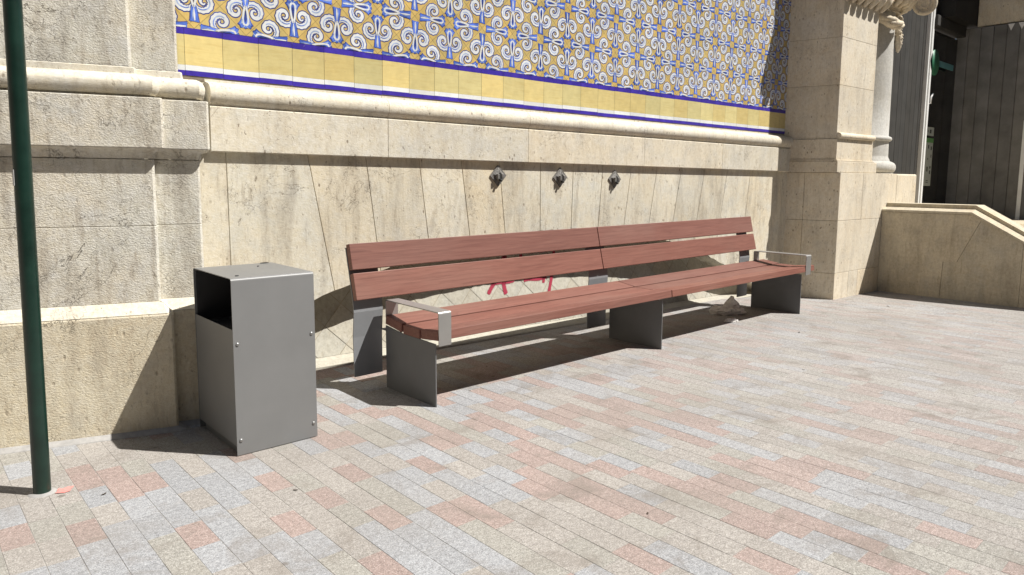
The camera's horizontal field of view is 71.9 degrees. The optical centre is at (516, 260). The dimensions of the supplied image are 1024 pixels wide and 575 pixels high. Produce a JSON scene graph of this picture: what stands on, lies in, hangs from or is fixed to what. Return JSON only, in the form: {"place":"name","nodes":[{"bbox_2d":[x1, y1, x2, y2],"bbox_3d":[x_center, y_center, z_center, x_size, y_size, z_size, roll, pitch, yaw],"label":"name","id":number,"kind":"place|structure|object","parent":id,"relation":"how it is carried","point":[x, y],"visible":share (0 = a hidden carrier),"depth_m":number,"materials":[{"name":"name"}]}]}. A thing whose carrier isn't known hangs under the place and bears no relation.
{"place":"outdoors","nodes":[
{"label":"outdoors","id":0,"kind":"place"},
{"bbox_2d":[0,291,1023,574],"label":"pavement","id":1,"kind":"structure","parent":0,"point":[882,433],"depth_m":3.48,"materials":[{"name":"stone"}]},
{"bbox_2d":[2,0,56,497],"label":"green pole","id":2,"kind":"object","parent":1,"relation":"on","point":[22,172],"visible":0.93,"depth_m":3.03,"materials":[{"name":"metal"}]},
{"bbox_2d":[56,486,72,492],"bbox_3d":[-2.049,1.038,3.197,0.059,0.001,0.071,-1,7,-15],"label":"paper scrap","id":3,"kind":"object","parent":1,"relation":"on","point":[64,490],"visible":1,"depth_m":3.20,"materials":[{"name":"pink paper"}]},
{"bbox_2d":[193,262,317,455],"bbox_3d":[-1.442,0.508,3.895,0.438,0.920,0.568,-5,9,-42],"label":"litter bin","id":4,"kind":"object","parent":1,"relation":"on","point":[255,343],"visible":1,"depth_m":3.71,"materials":[{"name":"grey metal"}]},
{"bbox_2d":[116,0,792,369],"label":"fountain wall","id":5,"kind":"structure","parent":1,"relation":"on","point":[336,126],"depth_m":5.95,"materials":[{"name":"beige stone"}]},
{"bbox_2d":[490,165,506,185],"bbox_3d":[-0.147,-0.728,6.076,0.183,0.187,0.056,-7,10,-39],"label":"spout","id":6,"kind":"object","parent":5,"relation":"attached to","point":[498,175],"depth_m":6.07,"materials":[{"name":"grey stone"}]},
{"bbox_2d":[487,251,554,294],"bbox_3d":[0.061,0.119,6.756,0.933,0.467,0.131,-5,8,-39],"label":"graffiti","id":7,"kind":"object","parent":5,"relation":"attached to","point":[505,291],"visible":0.39,"depth_m":6.67,"materials":[{"name":"red paint"}]},
{"bbox_2d":[552,168,566,186],"bbox_3d":[0.416,-0.768,6.539,0.183,0.187,0.056,-6,9,-39],"label":"spout","id":8,"kind":"object","parent":5,"relation":"attached to","point":[559,177],"depth_m":6.53,"materials":[{"name":"grey stone"}]},
{"bbox_2d":[608,170,620,187],"bbox_3d":[0.987,-0.806,7.008,0.183,0.187,0.056,-4,8,-39],"label":"spout","id":9,"kind":"object","parent":5,"relation":"attached to","point":[614,178],"depth_m":7.00,"materials":[{"name":"grey stone"}]},
{"bbox_2d":[345,216,813,406],"bbox_3d":[1.040,0.240,6.188,5.187,1.044,0.767,-6,9,-42],"label":"long bench","id":10,"kind":"object","parent":1,"relation":"on","point":[634,306],"visible":0.99,"depth_m":5.53,"materials":[{"name":"red wood"}]},
{"bbox_2d":[783,0,915,299],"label":"stone pier","id":11,"kind":"structure","parent":1,"relation":"on","point":[841,193],"depth_m":8.91,"materials":[{"name":"stone"}]},
{"bbox_2d":[871,0,937,173],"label":"marble column","id":12,"kind":"structure","parent":11,"relation":"attached to","point":[891,24],"depth_m":9.70,"materials":[{"name":"stone"}]},
{"bbox_2d":[877,202,1023,307],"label":"stair wall","id":13,"kind":"structure","parent":1,"relation":"on","point":[968,252],"depth_m":8.97,"materials":[{"name":"stone"}]},
{"bbox_2d":[709,296,746,315],"bbox_3d":[2.253,0.480,7.535,0.395,0.185,0.219,0,7,-2],"label":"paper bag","id":14,"kind":"object","parent":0,"point":[731,306],"visible":1,"depth_m":7.50,"materials":[{"name":"brown paper"}]},
{"bbox_2d":[724,318,737,322],"bbox_3d":[2.162,0.602,7.111,0.156,0.040,0.071,0,7,-7],"label":"crumpled tissue","id":15,"kind":"object","parent":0,"point":[731,320],"visible":1,"depth_m":7.09,"materials":[{"name":"white paper"}]},
{"label":"street","id":16,"kind":"structure","parent":0,"visible":0},
{"bbox_2d":[0,0,209,454],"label":"stone pilaster","id":17,"kind":"object","parent":16,"relation":"on","point":[120,249],"visible":0.84,"depth_m":3.76,"materials":[{"name":"stone"}]},
{"bbox_2d":[945,0,1023,219],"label":"porch wall","id":18,"kind":"structure","parent":16,"relation":"on","point":[986,159],"depth_m":12.13,"materials":[{"name":"wood"}]},
{"bbox_2d":[888,0,979,203],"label":"entrance door","id":19,"kind":"structure","parent":18,"relation":"attached to","point":[921,98],"depth_m":11.50,"materials":[{"name":"metal"}]},
{"bbox_2d":[923,127,933,185],"bbox_3d":[6.883,-1.738,11.825,0.425,0.975,0.009,-5,9,-42],"label":"paper notice","id":20,"kind":"object","parent":19,"relation":"attached to","point":[928,159],"visible":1,"depth_m":11.85,"materials":[{"name":"white paper"}]},
{"bbox_2d":[930,50,953,74],"bbox_3d":[7.121,-3.268,11.824,1.145,0.410,0.030,-5,9,-42],"label":"pharmacy sign","id":21,"kind":"object","parent":19,"relation":"attached to","point":[936,63],"visible":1,"depth_m":11.62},
{"bbox_2d":[1011,219,1023,225],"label":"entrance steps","id":22,"kind":"structure","parent":16,"relation":"on","point":[1020,222],"depth_m":11.27,"materials":[{"name":"stone"}]}
]}

